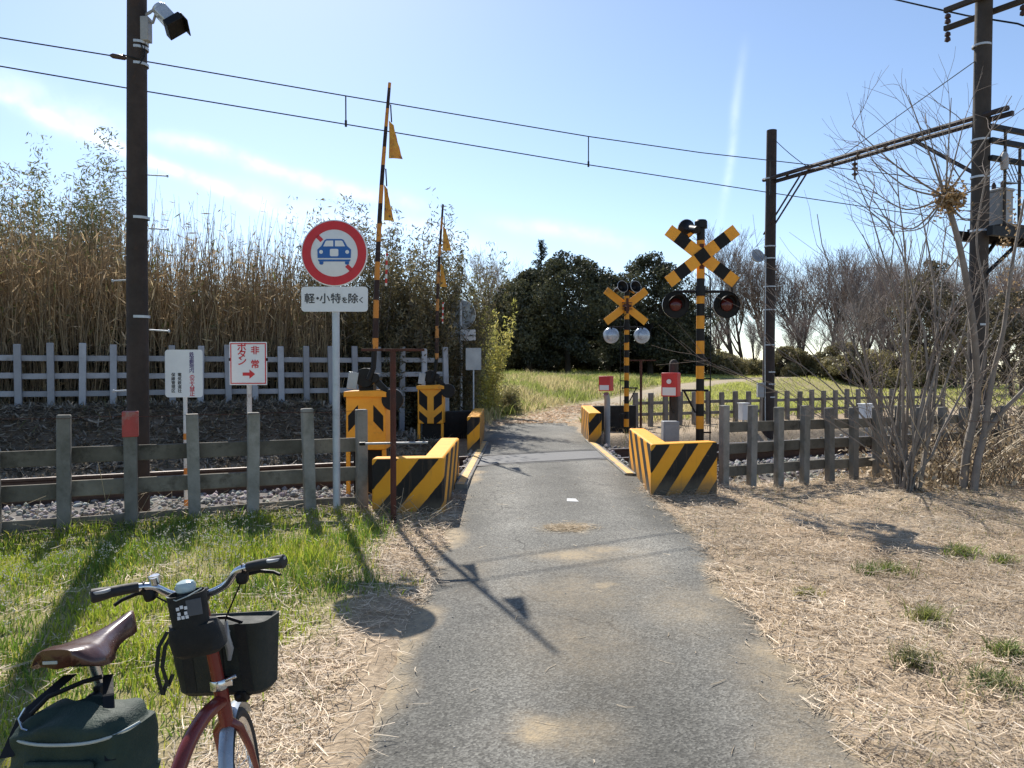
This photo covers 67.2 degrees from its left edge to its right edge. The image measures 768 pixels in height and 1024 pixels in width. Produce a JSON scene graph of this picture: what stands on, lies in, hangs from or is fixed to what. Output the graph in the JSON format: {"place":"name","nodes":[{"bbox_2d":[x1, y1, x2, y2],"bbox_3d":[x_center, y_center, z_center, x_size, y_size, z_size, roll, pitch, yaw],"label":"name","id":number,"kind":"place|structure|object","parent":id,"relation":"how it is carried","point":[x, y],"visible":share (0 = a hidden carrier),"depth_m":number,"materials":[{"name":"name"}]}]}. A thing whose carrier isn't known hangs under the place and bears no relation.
{"place":"outdoors","nodes":[
{"label":"outdoors","id":0,"kind":"place"},
{"bbox_2d":[0,369,1023,767],"bbox_3d":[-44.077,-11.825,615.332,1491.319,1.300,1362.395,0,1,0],"label":"ground","id":1,"kind":"structure","parent":0,"point":[346,745],"depth_m":4.72,"materials":[{"name":"plant"}]},
{"bbox_2d":[0,126,125,291],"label":"bamboo tree","id":2,"kind":"object","parent":1,"relation":"on","point":[50,203],"visible":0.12,"depth_m":18.09,"materials":[{"name":"green plant"}]},
{"bbox_2d":[0,170,125,289],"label":"bamboo tree","id":3,"kind":"object","parent":1,"relation":"on","point":[56,222],"visible":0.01,"depth_m":18.55,"materials":[{"name":"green plant"}]},
{"bbox_2d":[110,0,190,511],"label":"utility pole","id":4,"kind":"object","parent":1,"relation":"on","point":[140,22],"visible":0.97,"depth_m":7.09,"materials":[{"name":"metal"}]},
{"bbox_2d":[30,554,287,767],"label":"bicycle","id":5,"kind":"object","parent":1,"relation":"on","point":[94,652],"visible":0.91,"depth_m":2.25,"materials":[{"name":"red paint"}]},
{"bbox_2d":[0,674,160,767],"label":"saddle bag","id":6,"kind":"object","parent":5,"relation":"hanging from","point":[106,729],"visible":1,"depth_m":1.68,"materials":[{"name":"green fabric"}]},
{"bbox_2d":[165,587,226,658],"bbox_3d":[-0.921,0.693,2.253,0.159,0.211,0.108,0,1,-10],"label":"stem pouch","id":7,"kind":"object","parent":5,"relation":"attached to","point":[196,630],"visible":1,"depth_m":2.21,"materials":[{"name":"black fabric"}]},
{"bbox_2d":[175,579,196,596],"bbox_3d":[-0.941,0.646,2.242,0.067,0.155,0.064,-6,0,10],"label":"bottle","id":8,"kind":"object","parent":7,"relation":"in","point":[184,587],"visible":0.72,"depth_m":2.22,"materials":[{"name":"plastic"}]},
{"bbox_2d":[154,610,278,695],"bbox_3d":[-0.929,0.854,2.455,0.364,0.256,0.166,-6,0,10],"label":"front bag","id":9,"kind":"object","parent":5,"relation":"attached to","point":[250,651],"visible":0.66,"depth_m":2.40,"materials":[{"name":"black fabric"}]},
{"bbox_2d":[0,506,355,753],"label":"weed","id":10,"kind":"object","parent":1,"relation":"on","point":[147,558],"depth_m":5.16,"materials":[{"name":"plant"}]},
{"bbox_2d":[0,408,367,537],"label":"concrete fence","id":11,"kind":"object","parent":1,"relation":"on","point":[64,489],"visible":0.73,"depth_m":6.57,"materials":[{"name":"grey concrete"}]},
{"bbox_2d":[165,350,202,507],"bbox_3d":[-3.100,0.662,7.311,0.355,1.973,0.048,0,1,0],"label":"notice sign","id":12,"kind":"object","parent":1,"relation":"on","point":[184,374],"visible":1,"depth_m":7.27,"materials":[{"name":"metal"}]},
{"bbox_2d":[0,262,368,406],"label":"undergrowth","id":13,"kind":"object","parent":1,"relation":"on","point":[76,399],"visible":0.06,"depth_m":13.68,"materials":[{"name":"brown plant"}]},
{"bbox_2d":[0,155,373,406],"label":"reed stalks","id":14,"kind":"object","parent":1,"relation":"on","point":[98,302],"visible":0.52,"depth_m":13.65,"materials":[{"name":"plant"}]},
{"bbox_2d":[0,502,426,767],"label":"verge grass","id":15,"kind":"structure","parent":1,"relation":"on","point":[311,553],"depth_m":5.01,"materials":[{"name":"plant"}]},
{"bbox_2d":[0,343,448,430],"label":"white fence","id":16,"kind":"object","parent":1,"relation":"on","point":[17,358],"visible":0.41,"depth_m":13.17,"materials":[{"name":"paint"}]},
{"bbox_2d":[0,464,458,539],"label":"dead stems","id":17,"kind":"object","parent":1,"relation":"on","point":[165,509],"visible":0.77,"depth_m":6.62,"materials":[{"name":"plant"}]},
{"bbox_2d":[0,394,459,478],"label":"bank litter","id":18,"kind":"object","parent":1,"relation":"on","point":[92,405],"visible":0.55,"depth_m":11.97,"materials":[{"name":"plant"}]},
{"bbox_2d":[229,342,267,412],"bbox_3d":[-2.608,0.608,7.652,0.384,2.047,0.053,0,1,0],"label":"emergency button sign","id":19,"kind":"object","parent":1,"relation":"on","point":[248,363],"visible":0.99,"depth_m":7.61,"materials":[{"name":"metal"}]},
{"bbox_2d":[301,220,367,510],"bbox_3d":[-1.605,0.017,7.018,0.600,3.000,0.091,0,1,0],"label":"round sign","id":20,"kind":"object","parent":1,"relation":"on","point":[334,254],"visible":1,"depth_m":6.96,"materials":[{"name":"metal"}]},
{"bbox_2d":[274,223,404,377],"bbox_3d":[-3.785,-1.244,16.183,2.606,4.078,2.698,1,1,28],"label":"bamboo clump","id":21,"kind":"object","parent":1,"relation":"on","point":[310,285],"visible":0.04,"depth_m":15.52,"materials":[{"name":"brown plant"}]},
{"bbox_2d":[285,187,447,428],"bbox_3d":[-2.982,-1.409,15.706,3.373,4.895,2.977,0,1,0],"label":"bamboo clump","id":22,"kind":"object","parent":1,"relation":"on","point":[390,293],"visible":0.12,"depth_m":14.93,"materials":[{"name":"green plant"}]},
{"bbox_2d":[344,82,403,494],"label":"crossing gate","id":23,"kind":"structure","parent":1,"relation":"on","point":[371,399],"depth_m":8.52,"materials":[{"name":"metal"}]},
{"bbox_2d":[340,308,434,430],"bbox_3d":[-2.484,-0.244,15.298,1.932,2.595,2.112,1,1,28],"label":"bamboo clump","id":24,"kind":"object","parent":1,"relation":"on","point":[385,379],"visible":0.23,"depth_m":14.69,"materials":[{"name":"green plant"}]},
{"bbox_2d":[359,349,427,522],"bbox_3d":[-1.039,0.608,6.744,0.600,1.833,0.072,0,1,0],"label":"rusty post","id":25,"kind":"object","parent":1,"relation":"on","point":[392,442],"visible":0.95,"depth_m":6.71,"materials":[{"name":"rusty red-brown steel"}]},
{"bbox_2d":[328,192,473,413],"bbox_3d":[-2.474,-1.395,16.169,3.336,4.881,3.223,0,1,0],"label":"bamboo clump","id":26,"kind":"object","parent":1,"relation":"on","point":[441,300],"visible":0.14,"depth_m":15.34,"materials":[{"name":"green plant"}]},
{"bbox_2d":[372,438,458,514],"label":"barrier block","id":27,"kind":"structure","parent":1,"relation":"on","point":[429,480],"depth_m":7.12,"materials":[{"name":"concrete"}]},
{"bbox_2d":[362,298,479,430],"bbox_3d":[-1.729,-0.314,15.526,2.081,2.720,2.198,1,2,42],"label":"bamboo clump","id":28,"kind":"object","parent":1,"relation":"on","point":[447,340],"visible":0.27,"depth_m":14.96,"materials":[{"name":"green plant"}]},
{"bbox_2d":[416,204,454,440],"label":"crossing gate","id":29,"kind":"structure","parent":1,"relation":"on","point":[432,395],"depth_m":13.12,"materials":[{"name":"metal"}]},
{"bbox_2d":[364,223,510,409],"bbox_3d":[-1.528,-1.160,16.244,3.015,4.372,2.920,0,1,0],"label":"bamboo clump","id":30,"kind":"object","parent":1,"relation":"on","point":[482,290],"visible":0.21,"depth_m":15.67,"materials":[{"name":"green plant"}]},
{"bbox_2d":[1,393,890,509],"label":"trackside weeds","id":31,"kind":"object","parent":1,"relation":"on","point":[396,438],"visible":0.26,"depth_m":12.36,"materials":[{"name":"plant"}]},
{"bbox_2d":[389,238,507,405],"bbox_3d":[-1.411,-1.056,17.159,2.684,4.093,2.530,0,1,0],"label":"bamboo clump","id":32,"kind":"object","parent":1,"relation":"on","point":[473,289],"visible":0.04,"depth_m":16.86,"materials":[{"name":"green plant"}]},
{"bbox_2d":[424,318,491,410],"bbox_3d":[-1.433,-0.177,15.904,1.617,2.415,1.575,1,2,42],"label":"bamboo clump","id":33,"kind":"object","parent":1,"relation":"on","point":[468,400],"visible":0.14,"depth_m":15.64,"materials":[{"name":"green plant"}]},
{"bbox_2d":[448,300,475,410],"bbox_3d":[-1.038,-0.209,15.664,0.600,3.000,0.091,0,1,13],"label":"round sign","id":34,"kind":"object","parent":1,"relation":"on","point":[466,308],"visible":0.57,"depth_m":15.63,"materials":[{"name":"metal"}]},
{"bbox_2d":[443,408,483,452],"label":"barrier block","id":35,"kind":"structure","parent":1,"relation":"on","point":[469,422],"depth_m":13.47,"materials":[{"name":"concrete"}]},
{"bbox_2d":[455,441,488,489],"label":"deck edge beam","id":36,"kind":"structure","parent":1,"relation":"on","point":[464,478],"depth_m":9.59,"materials":[{"name":"concrete"}]},
{"bbox_2d":[466,348,480,408],"bbox_3d":[-0.750,0.226,15.023,0.300,1.856,0.038,0,1,0],"label":"sign","id":37,"kind":"object","parent":1,"relation":"on","point":[473,359],"visible":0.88,"depth_m":14.99,"materials":[{"name":"metal"}]},
{"bbox_2d":[471,323,496,407],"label":"leafy bush","id":38,"kind":"object","parent":1,"relation":"on","point":[483,379],"visible":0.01,"depth_m":18.14,"materials":[{"name":"green plant"}]},
{"bbox_2d":[450,246,524,312],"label":"bare tree","id":39,"kind":"object","parent":1,"relation":"on","point":[497,273],"visible":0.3,"depth_m":62.00,"materials":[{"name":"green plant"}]},
{"bbox_2d":[476,298,517,413],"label":"sunlit bush","id":40,"kind":"object","parent":1,"relation":"on","point":[492,384],"visible":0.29,"depth_m":20.44,"materials":[{"name":"green plant"}]},
{"bbox_2d":[1,429,1007,520],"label":"ballast","id":41,"kind":"structure","parent":1,"relation":"on","point":[206,500],"depth_m":8.40,"materials":[{"name":"gravel"}]},
{"bbox_2d":[1,432,1022,508],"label":"railway track","id":42,"kind":"structure","parent":41,"relation":"on","point":[623,453],"depth_m":9.51,"materials":[{"name":"metal"}]},
{"bbox_2d":[495,381,523,412],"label":"bush","id":43,"kind":"object","parent":1,"relation":"on","point":[509,397],"visible":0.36,"depth_m":21.25,"materials":[{"name":"green plant"}]},
{"bbox_2d":[0,457,1023,767],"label":"dry straw","id":44,"kind":"object","parent":1,"relation":"on","point":[914,597],"visible":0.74,"depth_m":4.77,"materials":[{"name":"plant"}]},
{"bbox_2d":[485,267,581,373],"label":"evergreen tree","id":45,"kind":"object","parent":1,"relation":"on","point":[515,357],"visible":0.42,"depth_m":44.39,"materials":[{"name":"green plant"}]},
{"bbox_2d":[499,249,623,371],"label":"evergreen tree","id":46,"kind":"object","parent":1,"relation":"on","point":[560,270],"visible":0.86,"depth_m":43.15,"materials":[{"name":"green plant"}]},
{"bbox_2d":[599,376,612,446],"bbox_3d":[1.718,0.556,14.011,0.220,1.405,0.223,1,1,29],"label":"emergency button","id":47,"kind":"object","parent":1,"relation":"on","point":[605,383],"visible":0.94,"depth_m":14.01,"materials":[{"name":"grey paint"}]},
{"bbox_2d":[581,405,635,443],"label":"barrier block","id":48,"kind":"structure","parent":1,"relation":"on","point":[592,421],"depth_m":15.17,"materials":[{"name":"concrete"}]},
{"bbox_2d":[562,272,657,372],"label":"evergreen tree","id":49,"kind":"object","parent":1,"relation":"on","point":[615,283],"visible":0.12,"depth_m":48.61,"materials":[{"name":"green plant"}]},
{"bbox_2d":[585,439,635,475],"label":"deck edge beam","id":50,"kind":"structure","parent":1,"relation":"on","point":[622,468],"depth_m":10.51,"materials":[{"name":"concrete"}]},
{"bbox_2d":[587,359,646,373],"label":"understorey shrub","id":51,"kind":"object","parent":1,"relation":"on","point":[632,369],"visible":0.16,"depth_m":51.99,"materials":[{"name":"green plant"}]},
{"bbox_2d":[603,281,649,432],"bbox_3d":[2.239,-0.282,15.061,0.930,3.438,0.432,0,1,-5],"label":"crossing signal","id":52,"kind":"object","parent":1,"relation":"on","point":[641,335],"visible":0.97,"depth_m":15.01,"materials":[{"name":"metal"}]},
{"bbox_2d":[582,251,719,374],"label":"evergreen tree","id":53,"kind":"object","parent":1,"relation":"on","point":[661,287],"visible":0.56,"depth_m":45.44,"materials":[{"name":"green plant"}]},
{"bbox_2d":[661,421,678,441],"bbox_3d":[2.000,0.863,9.740,0.280,0.790,0.240,0,1,0],"label":"relay cabinet","id":54,"kind":"object","parent":1,"relation":"on","point":[669,431],"visible":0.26,"depth_m":9.65,"materials":[{"name":"metal"}]},
{"bbox_2d":[661,360,680,420],"bbox_3d":[2.049,0.565,9.854,0.205,1.760,0.358,1,1,26],"label":"emergency button","id":55,"kind":"object","parent":1,"relation":"on","point":[671,384],"visible":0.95,"depth_m":9.73,"materials":[{"name":"red paint"}]},
{"bbox_2d":[629,428,716,496],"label":"barrier block","id":56,"kind":"structure","parent":1,"relation":"on","point":[656,464],"depth_m":8.09,"materials":[{"name":"concrete"}]},
{"bbox_2d":[653,300,715,373],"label":"evergreen tree","id":57,"kind":"object","parent":1,"relation":"on","point":[687,366],"visible":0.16,"depth_m":48.77,"materials":[{"name":"green plant"}]},
{"bbox_2d":[662,219,739,440],"bbox_3d":[2.260,-0.281,9.232,0.930,3.438,0.432,0,1,0],"label":"crossing signal","id":58,"kind":"object","parent":1,"relation":"on","point":[675,303],"visible":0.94,"depth_m":9.18,"materials":[{"name":"metal"}]},
{"bbox_2d":[679,348,745,375],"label":"field shrub","id":59,"kind":"object","parent":1,"relation":"on","point":[722,358],"visible":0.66,"depth_m":48.89,"materials":[{"name":"green plant"}]},
{"bbox_2d":[679,219,763,353],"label":"bare tree","id":60,"kind":"object","parent":1,"relation":"on","point":[730,289],"visible":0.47,"depth_m":57.95,"materials":[{"name":"brown plant"}]},
{"bbox_2d":[705,260,763,357],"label":"bare tree","id":61,"kind":"object","parent":1,"relation":"on","point":[736,324],"visible":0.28,"depth_m":59.89,"materials":[{"name":"brown plant"}]},
{"bbox_2d":[706,357,781,376],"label":"field shrub","id":62,"kind":"object","parent":1,"relation":"on","point":[749,365],"visible":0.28,"depth_m":49.94,"materials":[{"name":"green plant"}]},
{"bbox_2d":[717,251,788,345],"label":"bare tree","id":63,"kind":"object","parent":1,"relation":"on","point":[757,313],"visible":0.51,"depth_m":58.96,"materials":[{"name":"brown plant"}]},
{"bbox_2d":[484,369,1023,425],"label":"bank grass","id":64,"kind":"structure","parent":1,"relation":"on","point":[530,383],"depth_m":28.53,"materials":[{"name":"plant"}]},
{"bbox_2d":[740,316,777,374],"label":"bare bush","id":65,"kind":"object","parent":1,"relation":"on","point":[753,327],"visible":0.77,"depth_m":49.96,"materials":[{"name":"brown plant"}]},
{"bbox_2d":[740,251,828,349],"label":"bare tree","id":66,"kind":"object","parent":1,"relation":"on","point":[793,301],"visible":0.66,"depth_m":56.47,"materials":[{"name":"brown plant"}]},
{"bbox_2d":[757,346,813,376],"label":"field shrub","id":67,"kind":"object","parent":1,"relation":"on","point":[793,367],"visible":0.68,"depth_m":47.82,"materials":[{"name":"green plant"}]},
{"bbox_2d":[632,389,945,426],"bbox_3d":[7.117,0.660,18.685,9.864,1.052,0.125,-1,1,-24],"label":"wooden fence","id":68,"kind":"object","parent":1,"relation":"on","point":[651,403],"visible":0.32,"depth_m":18.04,"materials":[{"name":"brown wood"}]},
{"bbox_2d":[777,309,822,349],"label":"bare bush","id":69,"kind":"object","parent":1,"relation":"on","point":[793,339],"visible":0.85,"depth_m":49.48,"materials":[{"name":"brown plant"}]},
{"bbox_2d":[775,254,842,350],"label":"bare tree","id":70,"kind":"object","parent":1,"relation":"on","point":[801,279],"visible":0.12,"depth_m":62.81,"materials":[{"name":"brown plant"}]},
{"bbox_2d":[792,312,841,370],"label":"bare bush","id":71,"kind":"object","parent":1,"relation":"on","point":[824,329],"visible":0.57,"depth_m":48.86,"materials":[{"name":"brown plant"}]},
{"bbox_2d":[652,94,1023,492],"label":"bare shrub","id":72,"kind":"object","parent":1,"relation":"on","point":[903,477],"visible":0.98,"depth_m":8.88,"materials":[{"name":"brown plant"}]},
{"bbox_2d":[812,341,884,382],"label":"field shrub","id":73,"kind":"object","parent":1,"relation":"on","point":[828,364],"visible":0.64,"depth_m":45.95,"materials":[{"name":"green plant"}]},
{"bbox_2d":[797,240,913,354],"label":"bare tree","id":74,"kind":"object","parent":1,"relation":"on","point":[830,280],"visible":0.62,"depth_m":54.44,"materials":[{"name":"brown plant"}]},
{"bbox_2d":[826,282,889,384],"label":"bare tree","id":75,"kind":"object","parent":1,"relation":"on","point":[852,329],"visible":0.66,"depth_m":45.19,"materials":[{"name":"brown plant"}]},
{"bbox_2d":[816,243,901,348],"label":"bare tree","id":76,"kind":"object","parent":1,"relation":"on","point":[864,344],"visible":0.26,"depth_m":55.90,"materials":[{"name":"brown plant"}]},
{"bbox_2d":[718,405,1006,487],"bbox_3d":[4.729,0.877,9.996,5.074,1.304,0.138,-1,1,-24],"label":"concrete fence","id":77,"kind":"object","parent":1,"relation":"on","point":[778,467],"visible":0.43,"depth_m":9.46,"materials":[{"name":"grey concrete"}]},
{"bbox_2d":[830,259,915,354],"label":"bare tree","id":78,"kind":"object","parent":1,"relation":"on","point":[856,294],"visible":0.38,"depth_m":52.06,"materials":[{"name":"brown plant"}]},
{"bbox_2d":[859,316,901,352],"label":"bare bush","id":79,"kind":"object","parent":1,"relation":"on","point":[883,331],"visible":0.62,"depth_m":47.47,"materials":[{"name":"brown plant"}]},
{"bbox_2d":[751,0,1023,448],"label":"catenary portal","id":80,"kind":"object","parent":1,"relation":"on","point":[982,18],"visible":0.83,"depth_m":11.59,"materials":[{"name":"metal"}]},
{"bbox_2d":[0,37,1023,194],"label":"messenger wire","id":81,"kind":"object","parent":80,"relation":"attached to","point":[117,56],"visible":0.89,"depth_m":10.09,"materials":[{"name":"metal"}]},
{"bbox_2d":[0,66,969,220],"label":"contact wire","id":82,"kind":"object","parent":81,"relation":"hanging from","point":[433,138],"visible":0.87,"depth_m":10.24,"materials":[{"name":"metal"}]},
{"bbox_2d":[855,558,924,579],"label":"grass tuft","id":83,"kind":"object","parent":1,"relation":"on","point":[895,568],"visible":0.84,"depth_m":5.53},
{"bbox_2d":[852,344,955,387],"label":"field shrub","id":84,"kind":"object","parent":1,"relation":"on","point":[892,378],"visible":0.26,"depth_m":44.11,"materials":[{"name":"green plant"}]},
{"bbox_2d":[793,46,1023,492],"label":"pruned tree","id":85,"kind":"object","parent":1,"relation":"on","point":[949,197],"visible":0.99,"depth_m":8.78,"materials":[{"name":"brown plant"}]},
{"bbox_2d":[857,261,959,352],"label":"bare tree","id":86,"kind":"object","parent":1,"relation":"on","point":[881,286],"visible":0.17,"depth_m":49.42,"materials":[{"name":"brown plant"}]},
{"bbox_2d":[862,259,964,384],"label":"bare tree","id":87,"kind":"object","parent":1,"relation":"on","point":[929,334],"visible":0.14,"depth_m":46.05,"materials":[{"name":"brown plant"}]},
{"bbox_2d":[876,635,961,676],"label":"grass tuft","id":88,"kind":"object","parent":1,"relation":"on","point":[914,654],"visible":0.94,"depth_m":3.86,"materials":[{"name":"plant"}]},
{"bbox_2d":[882,598,960,627],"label":"grass tuft","id":89,"kind":"object","parent":1,"relation":"on","point":[929,612],"visible":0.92,"depth_m":4.46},
{"bbox_2d":[884,259,967,388],"bbox_3d":[19.836,-2.573,35.860,3.948,6.603,4.451,0,1,0],"label":"bare tree","id":90,"kind":"object","parent":1,"relation":"on","point":[916,331],"visible":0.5,"depth_m":35.59,"materials":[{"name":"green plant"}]},
{"bbox_2d":[835,394,1023,495],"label":"dead leaves","id":91,"kind":"object","parent":1,"relation":"on","point":[884,472],"visible":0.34,"depth_m":9.63,"materials":[{"name":"plant"}]},
{"bbox_2d":[837,317,1023,487],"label":"brushwood","id":92,"kind":"object","parent":1,"relation":"on","point":[1003,456],"visible":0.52,"depth_m":9.20,"materials":[{"name":"bark"}]},
{"bbox_2d":[928,539,988,561],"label":"grass tuft","id":93,"kind":"object","parent":1,"relation":"on","point":[962,550],"visible":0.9,"depth_m":6.02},
{"bbox_2d":[922,654,1023,704],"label":"grass tuft","id":94,"kind":"object","parent":1,"relation":"on","point":[996,677],"visible":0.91,"depth_m":3.62,"materials":[{"name":"plant"}]},
{"bbox_2d":[945,259,1023,389],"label":"bare tree","id":95,"kind":"object","parent":1,"relation":"on","point":[1021,310],"visible":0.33,"depth_m":37.98,"materials":[{"name":"brown plant"}]},
{"bbox_2d":[948,288,1023,397],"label":"ivy tree","id":96,"kind":"object","parent":1,"relation":"on","point":[1011,327],"visible":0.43,"depth_m":29.66,"materials":[{"name":"green plant"}]},
{"bbox_2d":[954,123,1023,274],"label":"transformer platform","id":97,"kind":"structure","parent":1,"relation":"on","point":[995,229],"depth_m":11.54,"materials":[{"name":"black paint"}]},
{"bbox_2d":[966,629,1023,665],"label":"grass tuft","id":98,"kind":"object","parent":1,"relation":"on","point":[1007,648],"visible":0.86,"depth_m":3.97,"materials":[{"name":"plant"}]},
{"bbox_2d":[968,256,1023,373],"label":"bare tree","id":99,"kind":"object","parent":1,"relation":"on","point":[1004,286],"visible":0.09,"depth_m":39.55,"materials":[{"name":"brown plant"}]},
{"bbox_2d":[968,245,1023,383],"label":"bare tree","id":100,"kind":"object","parent":1,"relation":"on","point":[1005,260],"visible":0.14,"depth_m":56.07,"materials":[{"name":"brown plant"}]},
{"bbox_2d":[0,0,1023,367],"label":"sky","id":101,"kind":"structure","parent":0,"point":[706,76],"materials":[{"name":"blue"}]},
{"bbox_2d":[356,426,880,767],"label":"road","id":102,"kind":"structure","parent":0,"point":[678,702],"depth_m":4.02,"materials":[{"name":"asphalt"}]},
{"bbox_2d":[368,473,859,767],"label":"loose straw","id":103,"kind":"object","parent":102,"relation":"on","point":[584,636],"visible":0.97,"depth_m":3.78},
{"bbox_2d":[503,376,817,425],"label":"path","id":104,"kind":"structure","parent":0,"point":[615,400],"depth_m":24.39,"materials":[{"name":"dirt"}]},
{"bbox_2d":[484,402,617,422],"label":"leaf litter","id":105,"kind":"object","parent":104,"relation":"on","point":[549,415],"visible":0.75,"depth_m":20.42,"materials":[{"name":"plant"}]},
{"bbox_2d":[995,190,1021,318],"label":"dry vine","id":106,"kind":"object","parent":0,"point":[1004,243],"visible":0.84,"depth_m":10.46,"materials":[{"name":"plant"}]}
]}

